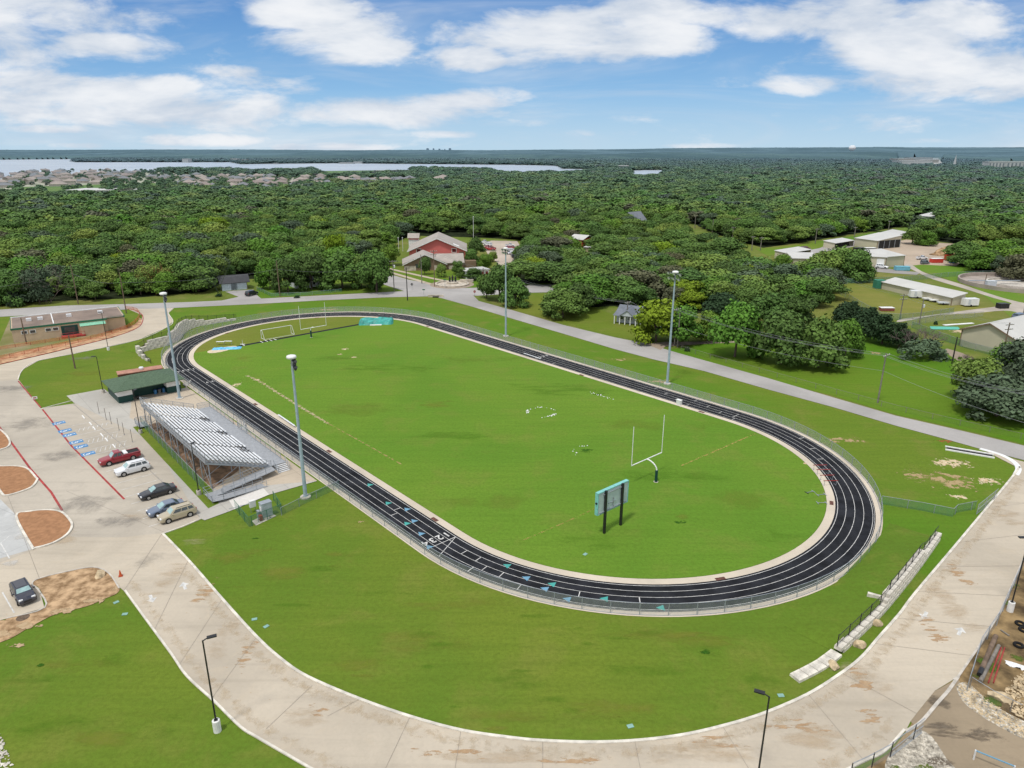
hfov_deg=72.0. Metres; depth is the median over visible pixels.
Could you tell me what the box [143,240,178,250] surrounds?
oak tree
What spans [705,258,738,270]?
oak tree
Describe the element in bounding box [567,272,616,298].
oak tree
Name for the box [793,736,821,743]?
silt patch
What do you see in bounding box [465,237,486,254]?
oak tree
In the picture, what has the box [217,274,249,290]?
garage
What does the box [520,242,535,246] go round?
oak tree
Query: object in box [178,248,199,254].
oak tree
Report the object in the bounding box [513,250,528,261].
oak tree
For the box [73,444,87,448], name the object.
accessible parking panel
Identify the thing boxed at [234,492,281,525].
equipment fence
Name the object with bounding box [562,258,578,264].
oak tree
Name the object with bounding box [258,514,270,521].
valve assembly
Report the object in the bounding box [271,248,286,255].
oak tree
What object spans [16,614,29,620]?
manhole cover
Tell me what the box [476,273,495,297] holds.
oak tree
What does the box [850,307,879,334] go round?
cedar tree
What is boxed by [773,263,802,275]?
oak tree
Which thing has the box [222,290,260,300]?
driveway
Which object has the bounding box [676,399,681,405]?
storage bin
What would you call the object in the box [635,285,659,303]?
oak tree
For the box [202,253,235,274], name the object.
oak tree
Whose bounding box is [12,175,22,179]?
house
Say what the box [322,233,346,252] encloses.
oak tree
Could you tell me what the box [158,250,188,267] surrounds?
oak tree
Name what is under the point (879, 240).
open shed
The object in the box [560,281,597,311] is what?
oak tree
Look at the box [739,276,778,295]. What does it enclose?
oak tree
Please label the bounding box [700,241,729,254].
oak tree
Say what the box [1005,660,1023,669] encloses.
plastic bundle
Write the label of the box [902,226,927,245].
oak tree
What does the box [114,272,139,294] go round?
oak tree
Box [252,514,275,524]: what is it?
equipment pad
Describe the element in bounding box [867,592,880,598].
wall block
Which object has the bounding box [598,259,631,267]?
oak tree
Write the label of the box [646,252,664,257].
oak tree
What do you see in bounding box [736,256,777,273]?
oak tree
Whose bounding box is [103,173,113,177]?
house
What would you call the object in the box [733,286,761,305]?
oak tree
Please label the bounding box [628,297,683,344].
oak tree
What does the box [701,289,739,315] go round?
tree
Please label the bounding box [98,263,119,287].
oak tree
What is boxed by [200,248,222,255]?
oak tree
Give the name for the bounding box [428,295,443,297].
culvert
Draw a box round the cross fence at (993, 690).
[969,677,1021,711]
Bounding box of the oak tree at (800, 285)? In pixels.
[776,279,819,303]
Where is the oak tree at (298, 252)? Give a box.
[290,250,303,255]
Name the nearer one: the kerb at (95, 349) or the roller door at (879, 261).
the kerb at (95, 349)
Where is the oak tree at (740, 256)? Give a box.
[728,252,750,260]
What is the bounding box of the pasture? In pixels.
[671,332,1023,443]
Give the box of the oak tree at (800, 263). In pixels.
[792,259,831,270]
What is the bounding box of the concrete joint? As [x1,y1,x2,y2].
[8,491,1023,766]
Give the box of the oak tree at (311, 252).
[299,250,325,263]
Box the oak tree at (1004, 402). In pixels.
[950,370,1023,424]
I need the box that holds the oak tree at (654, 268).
[644,265,661,274]
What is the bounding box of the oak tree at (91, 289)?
[78,280,109,299]
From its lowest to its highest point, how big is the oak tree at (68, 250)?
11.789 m
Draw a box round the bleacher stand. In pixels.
[134,397,289,503]
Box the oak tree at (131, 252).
[112,249,156,266]
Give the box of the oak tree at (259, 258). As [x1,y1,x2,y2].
[254,256,267,265]
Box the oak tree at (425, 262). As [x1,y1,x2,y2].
[418,257,430,273]
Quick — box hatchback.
[9,577,36,605]
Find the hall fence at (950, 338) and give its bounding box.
[911,321,992,353]
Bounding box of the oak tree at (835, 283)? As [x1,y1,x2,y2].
[810,275,852,293]
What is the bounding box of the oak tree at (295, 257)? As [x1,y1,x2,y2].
[282,254,301,262]
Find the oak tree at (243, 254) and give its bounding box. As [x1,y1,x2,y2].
[228,250,253,265]
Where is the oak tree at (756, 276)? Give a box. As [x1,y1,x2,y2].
[741,274,765,281]
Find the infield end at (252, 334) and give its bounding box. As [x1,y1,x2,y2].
[195,317,364,352]
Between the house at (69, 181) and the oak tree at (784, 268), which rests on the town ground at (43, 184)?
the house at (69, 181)
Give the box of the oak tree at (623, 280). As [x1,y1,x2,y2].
[605,274,642,304]
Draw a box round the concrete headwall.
[945,446,994,458]
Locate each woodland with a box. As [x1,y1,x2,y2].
[0,157,1023,229]
[0,208,1023,268]
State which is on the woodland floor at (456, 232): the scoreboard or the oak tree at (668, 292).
the oak tree at (668, 292)
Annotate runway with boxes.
[237,324,357,346]
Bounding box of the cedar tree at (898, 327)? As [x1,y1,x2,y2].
[880,322,918,347]
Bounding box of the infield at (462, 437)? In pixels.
[194,317,825,578]
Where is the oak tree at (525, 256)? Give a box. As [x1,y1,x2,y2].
[514,252,536,261]
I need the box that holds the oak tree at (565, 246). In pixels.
[561,244,574,249]
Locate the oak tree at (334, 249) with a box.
[322,246,357,257]
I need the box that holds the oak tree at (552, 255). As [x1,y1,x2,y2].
[537,250,563,261]
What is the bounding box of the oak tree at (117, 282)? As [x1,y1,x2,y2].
[111,272,131,285]
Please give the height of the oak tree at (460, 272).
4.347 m
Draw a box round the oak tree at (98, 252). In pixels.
[85,245,115,259]
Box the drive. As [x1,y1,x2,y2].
[0,308,1023,767]
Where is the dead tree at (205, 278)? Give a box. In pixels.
[187,254,233,295]
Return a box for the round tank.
[957,272,1023,292]
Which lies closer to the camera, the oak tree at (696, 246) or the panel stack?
the panel stack
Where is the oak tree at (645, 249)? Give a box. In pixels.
[629,245,657,256]
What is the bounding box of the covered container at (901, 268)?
[894,266,909,270]
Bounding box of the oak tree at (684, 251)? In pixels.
[663,247,691,259]
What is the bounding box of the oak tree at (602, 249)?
[587,243,614,256]
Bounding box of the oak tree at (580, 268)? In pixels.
[567,263,589,271]
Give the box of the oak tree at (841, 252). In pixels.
[829,245,861,279]
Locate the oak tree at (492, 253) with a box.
[490,251,497,261]
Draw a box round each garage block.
[786,252,813,263]
[864,249,906,266]
[869,249,887,267]
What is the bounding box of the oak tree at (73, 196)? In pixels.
[58,193,86,200]
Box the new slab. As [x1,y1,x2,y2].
[229,488,268,508]
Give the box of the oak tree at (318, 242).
[303,239,326,248]
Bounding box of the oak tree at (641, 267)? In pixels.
[637,266,648,270]
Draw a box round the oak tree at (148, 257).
[123,253,165,267]
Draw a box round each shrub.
[890,327,943,352]
[897,338,951,361]
[914,328,947,341]
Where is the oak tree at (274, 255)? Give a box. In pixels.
[270,252,283,258]
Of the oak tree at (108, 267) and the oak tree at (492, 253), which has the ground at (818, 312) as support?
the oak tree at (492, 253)
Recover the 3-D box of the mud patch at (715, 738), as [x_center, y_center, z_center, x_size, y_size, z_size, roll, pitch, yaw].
[17.060,29.785,58.685,13.656,0.001,3.289,0,18,0]
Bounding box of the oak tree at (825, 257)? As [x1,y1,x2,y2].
[809,249,846,279]
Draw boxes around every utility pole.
[20,317,26,343]
[68,335,75,368]
[70,265,78,303]
[119,273,126,312]
[276,261,279,295]
[389,260,395,290]
[406,270,407,300]
[430,250,436,286]
[877,353,889,402]
[899,294,907,319]
[918,298,924,324]
[951,337,957,363]
[1005,322,1013,340]
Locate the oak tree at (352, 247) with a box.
[342,244,357,254]
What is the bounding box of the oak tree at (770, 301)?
[746,290,793,324]
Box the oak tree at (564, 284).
[551,281,572,289]
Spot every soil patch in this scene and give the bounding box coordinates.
[829,437,863,442]
[904,473,927,480]
[930,472,976,491]
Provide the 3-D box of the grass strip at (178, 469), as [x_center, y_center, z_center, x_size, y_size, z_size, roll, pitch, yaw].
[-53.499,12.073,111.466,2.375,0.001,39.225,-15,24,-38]
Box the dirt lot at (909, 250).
[885,240,958,265]
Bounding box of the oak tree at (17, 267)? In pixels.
[6,263,29,272]
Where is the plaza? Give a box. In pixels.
[67,380,314,519]
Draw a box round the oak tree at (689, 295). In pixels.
[674,288,706,308]
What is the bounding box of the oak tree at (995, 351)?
[987,340,1014,362]
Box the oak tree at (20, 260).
[5,255,46,270]
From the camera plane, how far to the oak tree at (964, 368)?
134.77 m
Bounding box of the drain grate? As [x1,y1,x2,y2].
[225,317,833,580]
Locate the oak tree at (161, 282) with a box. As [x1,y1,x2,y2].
[151,270,179,293]
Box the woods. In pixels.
[0,147,1023,160]
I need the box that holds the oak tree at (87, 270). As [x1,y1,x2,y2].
[55,263,106,287]
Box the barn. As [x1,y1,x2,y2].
[572,234,592,247]
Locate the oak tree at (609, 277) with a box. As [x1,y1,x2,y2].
[588,273,613,281]
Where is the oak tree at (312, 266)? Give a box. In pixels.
[293,252,324,290]
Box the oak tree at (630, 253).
[612,250,643,260]
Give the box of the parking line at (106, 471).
[0,419,173,612]
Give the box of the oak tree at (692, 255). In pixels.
[685,250,707,260]
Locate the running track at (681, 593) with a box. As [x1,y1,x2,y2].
[165,312,875,611]
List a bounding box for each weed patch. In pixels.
[916,764,933,767]
[977,658,996,671]
[984,696,1001,705]
[1011,655,1023,661]
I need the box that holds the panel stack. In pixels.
[943,323,974,325]
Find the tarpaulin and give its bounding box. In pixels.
[930,326,959,329]
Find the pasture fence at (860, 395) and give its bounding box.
[683,346,1023,438]
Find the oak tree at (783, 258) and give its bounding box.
[773,254,792,265]
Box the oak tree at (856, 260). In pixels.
[836,248,876,282]
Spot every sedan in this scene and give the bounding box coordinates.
[138,482,176,500]
[146,498,183,517]
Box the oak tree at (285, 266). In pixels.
[267,256,306,291]
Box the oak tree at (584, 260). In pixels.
[575,256,594,265]
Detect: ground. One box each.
[0,154,1023,465]
[0,320,128,357]
[5,172,314,189]
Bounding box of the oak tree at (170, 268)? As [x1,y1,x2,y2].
[159,265,175,284]
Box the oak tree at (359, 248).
[344,240,364,256]
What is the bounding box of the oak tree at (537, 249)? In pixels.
[529,245,562,255]
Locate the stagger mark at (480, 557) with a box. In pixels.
[393,318,813,601]
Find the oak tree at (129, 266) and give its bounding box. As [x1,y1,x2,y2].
[116,257,146,276]
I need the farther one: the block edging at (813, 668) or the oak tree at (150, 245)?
the oak tree at (150, 245)
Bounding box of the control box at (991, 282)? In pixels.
[985,280,996,285]
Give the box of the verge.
[169,298,1013,590]
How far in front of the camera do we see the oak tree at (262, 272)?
243.71 m
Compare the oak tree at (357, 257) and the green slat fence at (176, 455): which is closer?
the green slat fence at (176, 455)
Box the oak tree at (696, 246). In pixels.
[680,242,710,251]
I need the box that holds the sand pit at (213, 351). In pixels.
[207,346,236,352]
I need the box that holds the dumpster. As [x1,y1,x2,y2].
[995,302,1009,308]
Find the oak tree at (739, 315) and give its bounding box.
[707,298,768,358]
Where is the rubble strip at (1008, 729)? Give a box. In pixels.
[957,682,1023,738]
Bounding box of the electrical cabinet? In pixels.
[256,499,272,517]
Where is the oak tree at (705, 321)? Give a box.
[692,310,719,340]
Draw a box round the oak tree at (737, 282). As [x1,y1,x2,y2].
[731,277,745,285]
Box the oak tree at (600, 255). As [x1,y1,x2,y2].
[587,253,614,259]
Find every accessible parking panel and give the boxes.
[58,428,71,432]
[62,432,76,436]
[69,439,83,444]
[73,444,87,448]
[80,451,95,456]
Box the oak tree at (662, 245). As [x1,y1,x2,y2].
[650,240,678,252]
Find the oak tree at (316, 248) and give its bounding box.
[304,245,324,251]
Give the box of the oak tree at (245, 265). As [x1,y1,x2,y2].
[235,259,257,273]
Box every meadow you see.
[23,183,154,190]
[326,170,373,177]
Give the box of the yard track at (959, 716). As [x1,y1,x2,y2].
[910,680,1023,767]
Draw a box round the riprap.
[0,737,13,767]
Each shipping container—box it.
[116,365,162,376]
[872,279,885,288]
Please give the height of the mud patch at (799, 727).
0.001 m
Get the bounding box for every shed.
[774,246,811,257]
[823,238,854,248]
[854,232,901,248]
[878,307,894,310]
[881,229,905,238]
[881,277,966,305]
[958,315,1023,351]
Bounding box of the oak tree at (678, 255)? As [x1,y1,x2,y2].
[663,252,684,259]
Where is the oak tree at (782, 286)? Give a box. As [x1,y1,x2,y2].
[776,282,796,294]
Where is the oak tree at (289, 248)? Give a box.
[277,243,298,254]
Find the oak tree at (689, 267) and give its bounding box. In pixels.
[681,266,695,269]
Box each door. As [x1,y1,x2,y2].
[61,324,78,335]
[222,283,237,290]
[231,282,246,289]
[876,259,884,263]
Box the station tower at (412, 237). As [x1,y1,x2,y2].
[407,233,419,246]
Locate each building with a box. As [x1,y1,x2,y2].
[10,306,125,342]
[69,188,136,191]
[102,368,184,402]
[182,159,191,161]
[339,162,354,163]
[889,158,913,159]
[892,160,931,164]
[904,157,932,158]
[914,159,938,162]
[921,212,935,217]
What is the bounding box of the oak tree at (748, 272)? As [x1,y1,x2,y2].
[734,269,766,278]
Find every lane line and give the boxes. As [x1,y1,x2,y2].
[0,409,124,510]
[167,312,874,610]
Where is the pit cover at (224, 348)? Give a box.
[212,346,240,349]
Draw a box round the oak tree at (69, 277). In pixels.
[62,269,87,296]
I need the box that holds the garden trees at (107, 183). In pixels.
[6,168,457,190]
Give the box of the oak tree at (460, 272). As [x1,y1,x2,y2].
[456,267,464,277]
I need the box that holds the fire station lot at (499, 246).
[482,241,518,265]
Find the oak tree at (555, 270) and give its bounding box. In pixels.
[530,261,576,284]
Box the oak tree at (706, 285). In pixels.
[698,277,731,298]
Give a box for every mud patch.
[191,583,214,601]
[238,641,257,664]
[411,748,506,758]
[538,757,598,763]
[692,735,749,747]
[763,719,830,733]
[849,668,872,690]
[860,709,878,721]
[918,615,950,641]
[949,564,971,584]
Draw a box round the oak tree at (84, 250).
[53,246,88,254]
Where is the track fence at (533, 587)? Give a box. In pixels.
[161,307,882,615]
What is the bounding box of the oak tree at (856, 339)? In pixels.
[836,318,865,357]
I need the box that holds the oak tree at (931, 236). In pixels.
[913,230,939,245]
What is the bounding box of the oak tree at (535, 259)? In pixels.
[525,256,546,263]
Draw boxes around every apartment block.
[982,161,1005,166]
[1002,161,1021,166]
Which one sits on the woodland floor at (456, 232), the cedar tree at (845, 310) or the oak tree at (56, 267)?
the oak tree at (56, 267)
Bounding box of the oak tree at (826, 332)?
[798,313,851,370]
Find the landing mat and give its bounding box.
[358,317,393,325]
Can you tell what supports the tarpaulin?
on the ground at (818, 312)
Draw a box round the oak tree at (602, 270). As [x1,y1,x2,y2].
[584,267,612,276]
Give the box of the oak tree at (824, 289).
[799,278,834,304]
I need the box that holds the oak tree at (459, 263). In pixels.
[451,260,462,272]
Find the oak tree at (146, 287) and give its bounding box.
[132,263,163,292]
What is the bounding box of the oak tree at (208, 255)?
[191,254,219,277]
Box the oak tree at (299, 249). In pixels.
[289,247,305,254]
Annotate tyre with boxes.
[1013,641,1023,648]
[1014,620,1023,625]
[1018,626,1023,632]
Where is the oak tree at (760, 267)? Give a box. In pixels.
[742,261,774,275]
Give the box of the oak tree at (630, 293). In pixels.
[615,284,647,301]
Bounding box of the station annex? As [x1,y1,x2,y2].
[402,250,475,270]
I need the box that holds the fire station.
[407,232,466,256]
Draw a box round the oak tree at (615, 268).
[601,262,637,275]
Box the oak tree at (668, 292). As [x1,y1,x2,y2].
[661,285,684,302]
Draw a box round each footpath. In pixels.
[390,268,445,280]
[394,273,430,284]
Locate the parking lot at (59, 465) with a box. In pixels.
[0,380,198,561]
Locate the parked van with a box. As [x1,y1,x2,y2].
[920,260,929,263]
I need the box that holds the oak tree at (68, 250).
[43,245,82,258]
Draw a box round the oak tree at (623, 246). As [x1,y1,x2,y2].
[611,242,637,250]
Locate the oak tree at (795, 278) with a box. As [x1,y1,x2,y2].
[772,274,813,292]
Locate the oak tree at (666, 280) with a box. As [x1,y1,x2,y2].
[650,271,679,297]
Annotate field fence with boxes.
[845,293,954,318]
[847,270,991,283]
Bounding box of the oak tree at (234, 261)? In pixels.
[227,256,242,272]
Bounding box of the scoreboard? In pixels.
[595,479,628,533]
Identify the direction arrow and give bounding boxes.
[146,594,156,601]
[179,582,187,589]
[920,611,927,618]
[955,627,965,634]
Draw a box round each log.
[977,634,997,676]
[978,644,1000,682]
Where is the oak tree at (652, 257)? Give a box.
[646,254,658,261]
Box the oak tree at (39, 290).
[18,267,53,303]
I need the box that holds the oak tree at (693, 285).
[669,279,704,302]
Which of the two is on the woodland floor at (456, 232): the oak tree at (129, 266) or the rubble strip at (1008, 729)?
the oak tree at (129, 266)
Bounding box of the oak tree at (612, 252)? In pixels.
[608,250,621,261]
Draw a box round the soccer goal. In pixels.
[260,325,294,339]
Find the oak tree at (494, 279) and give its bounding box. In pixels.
[480,263,516,299]
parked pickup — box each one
[486,246,495,250]
[916,255,927,259]
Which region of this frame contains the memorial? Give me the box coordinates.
[430,275,473,288]
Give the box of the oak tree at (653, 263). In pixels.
[646,259,660,266]
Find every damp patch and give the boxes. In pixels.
[926,723,967,736]
[926,757,951,765]
[928,697,949,707]
[968,729,996,739]
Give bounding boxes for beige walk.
[130,386,316,489]
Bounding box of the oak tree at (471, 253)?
[464,248,479,263]
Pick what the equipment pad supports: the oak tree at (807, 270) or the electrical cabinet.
the electrical cabinet
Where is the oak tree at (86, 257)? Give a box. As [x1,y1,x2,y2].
[79,254,95,262]
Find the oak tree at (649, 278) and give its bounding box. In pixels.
[615,269,666,299]
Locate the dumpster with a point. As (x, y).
(1003, 305)
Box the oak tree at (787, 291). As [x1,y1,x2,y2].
[778,286,805,299]
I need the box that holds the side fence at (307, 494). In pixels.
[280,481,336,515]
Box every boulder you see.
[95,569,104,579]
[828,659,839,670]
[853,639,866,649]
[873,619,882,626]
[987,691,1012,703]
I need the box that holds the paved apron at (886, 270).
[874,268,918,274]
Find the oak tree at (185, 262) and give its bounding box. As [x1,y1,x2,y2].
[169,255,217,283]
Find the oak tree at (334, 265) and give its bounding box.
[316,248,360,291]
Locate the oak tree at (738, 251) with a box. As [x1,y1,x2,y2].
[734,249,750,256]
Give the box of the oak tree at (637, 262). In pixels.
[619,256,652,267]
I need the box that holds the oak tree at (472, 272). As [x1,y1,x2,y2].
[464,268,481,279]
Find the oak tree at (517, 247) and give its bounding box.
[511,245,521,253]
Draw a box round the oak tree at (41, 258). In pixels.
[17,254,45,263]
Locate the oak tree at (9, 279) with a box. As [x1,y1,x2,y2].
[0,267,28,306]
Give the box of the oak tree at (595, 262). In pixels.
[583,257,609,269]
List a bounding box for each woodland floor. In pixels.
[24,226,820,312]
[690,213,987,247]
[959,259,996,271]
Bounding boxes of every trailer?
[908,290,922,298]
[937,301,948,304]
[961,297,979,306]
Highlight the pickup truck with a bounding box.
[97,447,140,466]
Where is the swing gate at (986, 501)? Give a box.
[976,488,998,514]
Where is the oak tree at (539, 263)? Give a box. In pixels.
[535,260,552,268]
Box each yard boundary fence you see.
[851,743,892,767]
[967,566,1020,689]
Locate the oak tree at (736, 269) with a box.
[727,265,756,272]
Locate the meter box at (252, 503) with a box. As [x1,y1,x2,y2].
[229,499,255,512]
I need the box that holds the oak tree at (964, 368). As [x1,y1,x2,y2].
[949,356,1004,391]
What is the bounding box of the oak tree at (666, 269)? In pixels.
[656,264,683,274]
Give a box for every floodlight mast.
[159,292,183,399]
[286,354,310,499]
[501,247,508,336]
[664,271,681,384]
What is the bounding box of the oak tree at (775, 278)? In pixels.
[766,273,789,284]
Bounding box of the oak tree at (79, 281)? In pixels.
[65,275,95,296]
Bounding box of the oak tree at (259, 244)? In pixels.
[244,236,278,252]
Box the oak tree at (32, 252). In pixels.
[10,248,49,261]
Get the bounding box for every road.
[0,286,1023,459]
[383,275,429,290]
[458,284,553,295]
[811,241,854,252]
[897,264,1023,321]
[946,349,971,360]
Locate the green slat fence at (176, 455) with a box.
[140,417,203,485]
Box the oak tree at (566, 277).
[549,273,581,288]
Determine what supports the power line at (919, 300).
attached to the utility pole
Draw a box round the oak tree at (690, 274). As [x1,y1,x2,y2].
[672,268,709,281]
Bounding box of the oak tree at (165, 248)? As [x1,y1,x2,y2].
[149,243,179,253]
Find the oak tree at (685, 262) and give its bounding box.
[676,258,701,269]
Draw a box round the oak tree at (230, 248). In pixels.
[221,240,249,258]
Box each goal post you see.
[298,302,325,337]
[631,415,664,482]
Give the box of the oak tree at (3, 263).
[0,257,9,268]
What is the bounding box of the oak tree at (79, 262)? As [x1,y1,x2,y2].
[61,259,87,266]
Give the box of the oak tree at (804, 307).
[787,296,819,324]
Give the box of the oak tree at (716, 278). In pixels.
[700,275,729,296]
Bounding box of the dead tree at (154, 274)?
[135,261,168,294]
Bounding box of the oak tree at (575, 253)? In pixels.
[563,248,593,259]
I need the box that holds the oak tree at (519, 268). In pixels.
[504,260,537,278]
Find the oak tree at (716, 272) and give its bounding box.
[699,268,733,276]
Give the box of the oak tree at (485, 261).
[477,253,493,267]
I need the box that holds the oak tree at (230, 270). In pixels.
[223,265,235,274]
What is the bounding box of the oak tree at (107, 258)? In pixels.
[98,256,115,263]
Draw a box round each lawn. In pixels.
[0,296,1014,767]
[257,279,400,297]
[388,265,477,286]
[513,293,639,339]
[913,264,1023,316]
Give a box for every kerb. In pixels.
[0,429,10,449]
[0,465,38,495]
[1,309,142,363]
[6,566,119,618]
[15,509,72,549]
[17,308,172,379]
[18,381,40,407]
[74,404,199,516]
[124,590,905,767]
[161,466,1020,743]
[164,518,200,533]
[905,677,959,732]
[953,559,1022,679]
[979,448,1021,474]
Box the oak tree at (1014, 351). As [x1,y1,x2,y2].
[992,336,1023,375]
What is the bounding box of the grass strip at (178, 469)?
[133,426,218,507]
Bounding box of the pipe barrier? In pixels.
[973,749,1015,767]
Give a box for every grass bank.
[125,317,232,352]
[784,523,931,650]
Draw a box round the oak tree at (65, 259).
[47,253,82,266]
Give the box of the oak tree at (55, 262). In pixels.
[42,261,64,267]
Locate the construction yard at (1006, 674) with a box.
[867,562,1023,767]
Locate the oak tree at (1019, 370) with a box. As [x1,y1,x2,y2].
[1008,355,1023,384]
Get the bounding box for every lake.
[0,159,580,178]
[634,170,660,173]
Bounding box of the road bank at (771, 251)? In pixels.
[756,227,907,255]
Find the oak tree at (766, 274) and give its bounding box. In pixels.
[759,270,769,277]
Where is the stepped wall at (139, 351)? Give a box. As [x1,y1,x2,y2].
[135,345,149,360]
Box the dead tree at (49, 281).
[14,258,73,302]
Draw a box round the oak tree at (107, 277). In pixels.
[93,270,118,289]
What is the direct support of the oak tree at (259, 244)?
on the woodland floor at (456, 232)
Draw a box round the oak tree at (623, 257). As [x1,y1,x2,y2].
[617,255,639,259]
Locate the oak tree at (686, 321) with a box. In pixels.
[654,303,705,342]
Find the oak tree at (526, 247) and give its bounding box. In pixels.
[513,244,538,257]
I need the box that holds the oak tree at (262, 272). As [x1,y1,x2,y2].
[253,258,275,288]
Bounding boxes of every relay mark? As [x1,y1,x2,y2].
[367,483,664,609]
[405,508,570,601]
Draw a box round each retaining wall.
[140,317,235,351]
[834,532,941,652]
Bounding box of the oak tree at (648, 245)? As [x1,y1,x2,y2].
[629,242,658,252]
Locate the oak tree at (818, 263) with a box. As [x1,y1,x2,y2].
[797,261,832,272]
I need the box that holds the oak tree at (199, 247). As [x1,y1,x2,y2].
[178,243,212,253]
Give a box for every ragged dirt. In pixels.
[0,629,10,636]
[16,621,42,628]
[50,608,74,614]
[83,598,104,602]
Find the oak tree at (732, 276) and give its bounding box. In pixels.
[718,272,744,281]
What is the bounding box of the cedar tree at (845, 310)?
[830,300,860,322]
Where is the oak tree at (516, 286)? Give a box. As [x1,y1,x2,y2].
[498,276,530,307]
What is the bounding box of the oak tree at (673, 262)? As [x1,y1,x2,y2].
[665,259,678,265]
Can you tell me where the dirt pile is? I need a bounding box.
[929,247,945,255]
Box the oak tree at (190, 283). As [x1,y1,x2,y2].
[173,265,219,291]
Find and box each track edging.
[161,312,882,616]
[188,316,834,583]
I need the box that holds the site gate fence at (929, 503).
[881,496,975,512]
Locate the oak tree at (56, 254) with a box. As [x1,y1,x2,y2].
[47,251,74,261]
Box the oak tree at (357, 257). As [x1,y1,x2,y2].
[345,254,369,287]
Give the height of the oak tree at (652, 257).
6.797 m
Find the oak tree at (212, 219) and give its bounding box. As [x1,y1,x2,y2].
[197,215,228,225]
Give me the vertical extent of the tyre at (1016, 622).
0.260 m
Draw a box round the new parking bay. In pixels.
[0,499,30,557]
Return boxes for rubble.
[957,683,1023,737]
[1005,672,1023,717]
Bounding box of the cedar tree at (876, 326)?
[859,314,896,343]
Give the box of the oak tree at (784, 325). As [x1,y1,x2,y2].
[750,307,812,366]
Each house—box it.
[0,182,13,187]
[2,176,14,180]
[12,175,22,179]
[22,177,34,183]
[37,176,50,182]
[49,181,67,185]
[60,175,72,180]
[63,178,76,184]
[77,178,88,182]
[90,179,101,183]
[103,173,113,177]
[146,174,156,179]
[183,179,194,183]
[199,177,209,181]
[229,178,241,183]
[253,179,264,183]
[265,180,277,185]
[275,179,287,183]
[290,276,319,288]
[296,177,306,180]
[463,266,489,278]
[613,304,660,326]
[627,211,646,221]
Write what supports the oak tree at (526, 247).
on the woodland floor at (456, 232)
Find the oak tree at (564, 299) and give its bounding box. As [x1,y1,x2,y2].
[538,286,588,318]
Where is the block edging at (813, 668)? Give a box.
[789,649,841,682]
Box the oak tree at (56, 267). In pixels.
[40,262,67,290]
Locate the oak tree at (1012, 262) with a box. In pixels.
[992,253,1023,278]
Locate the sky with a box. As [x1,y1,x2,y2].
[0,0,1023,149]
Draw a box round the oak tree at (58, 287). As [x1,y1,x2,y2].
[44,276,64,293]
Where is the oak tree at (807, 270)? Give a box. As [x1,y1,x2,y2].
[801,263,823,274]
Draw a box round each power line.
[8,269,355,285]
[484,269,1023,394]
[686,329,1023,422]
[842,275,1012,323]
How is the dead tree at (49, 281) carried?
on the ground at (818, 312)
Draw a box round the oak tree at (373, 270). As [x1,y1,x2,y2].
[354,248,393,291]
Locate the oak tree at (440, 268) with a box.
[435,263,446,276]
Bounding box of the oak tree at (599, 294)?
[586,285,606,304]
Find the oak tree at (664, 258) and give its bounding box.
[653,253,675,262]
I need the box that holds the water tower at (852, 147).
[849,145,855,150]
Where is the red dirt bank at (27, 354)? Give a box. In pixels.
[0,318,141,363]
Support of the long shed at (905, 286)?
on the mown field
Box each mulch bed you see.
[0,431,8,448]
[0,466,35,493]
[17,510,70,546]
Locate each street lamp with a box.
[91,356,104,392]
[98,312,109,349]
[133,389,142,433]
[191,442,200,495]
[202,634,221,733]
[754,688,769,767]
[1006,536,1023,612]
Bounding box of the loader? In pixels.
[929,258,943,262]
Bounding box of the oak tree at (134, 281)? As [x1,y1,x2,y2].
[123,275,153,294]
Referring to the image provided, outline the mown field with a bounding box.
[834,281,992,318]
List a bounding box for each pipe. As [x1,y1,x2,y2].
[988,647,1001,683]
[993,647,1004,683]
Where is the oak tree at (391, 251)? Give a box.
[380,243,400,265]
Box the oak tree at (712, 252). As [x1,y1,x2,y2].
[700,250,729,258]
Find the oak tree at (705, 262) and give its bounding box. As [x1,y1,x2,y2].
[692,253,730,270]
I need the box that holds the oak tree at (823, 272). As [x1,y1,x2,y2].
[802,267,846,284]
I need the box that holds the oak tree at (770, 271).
[760,268,775,273]
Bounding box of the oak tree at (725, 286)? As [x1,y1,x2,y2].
[705,279,741,294]
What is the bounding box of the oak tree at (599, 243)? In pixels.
[588,241,612,251]
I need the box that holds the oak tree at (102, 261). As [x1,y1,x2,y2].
[90,259,116,266]
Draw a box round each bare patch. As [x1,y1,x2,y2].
[934,458,973,467]
[946,494,967,498]
[971,477,1000,485]
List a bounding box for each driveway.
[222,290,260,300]
[648,341,733,349]
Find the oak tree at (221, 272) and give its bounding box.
[209,257,227,276]
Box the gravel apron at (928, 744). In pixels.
[885,729,954,767]
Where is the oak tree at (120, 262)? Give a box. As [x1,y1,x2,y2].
[118,254,130,267]
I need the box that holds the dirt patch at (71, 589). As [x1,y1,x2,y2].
[0,568,119,641]
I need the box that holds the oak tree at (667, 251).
[660,247,685,256]
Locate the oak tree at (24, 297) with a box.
[1,274,33,306]
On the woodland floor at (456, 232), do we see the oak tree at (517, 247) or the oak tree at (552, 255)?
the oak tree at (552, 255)
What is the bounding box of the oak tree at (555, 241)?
[539,235,572,247]
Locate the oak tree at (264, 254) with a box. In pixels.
[250,250,271,259]
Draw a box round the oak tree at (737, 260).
[731,258,743,263]
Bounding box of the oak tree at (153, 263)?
[143,260,164,269]
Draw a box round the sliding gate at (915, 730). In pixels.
[889,718,924,757]
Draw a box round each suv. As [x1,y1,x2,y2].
[113,457,150,476]
[157,501,196,523]
[244,290,258,295]
[875,264,888,268]
[1011,312,1023,316]

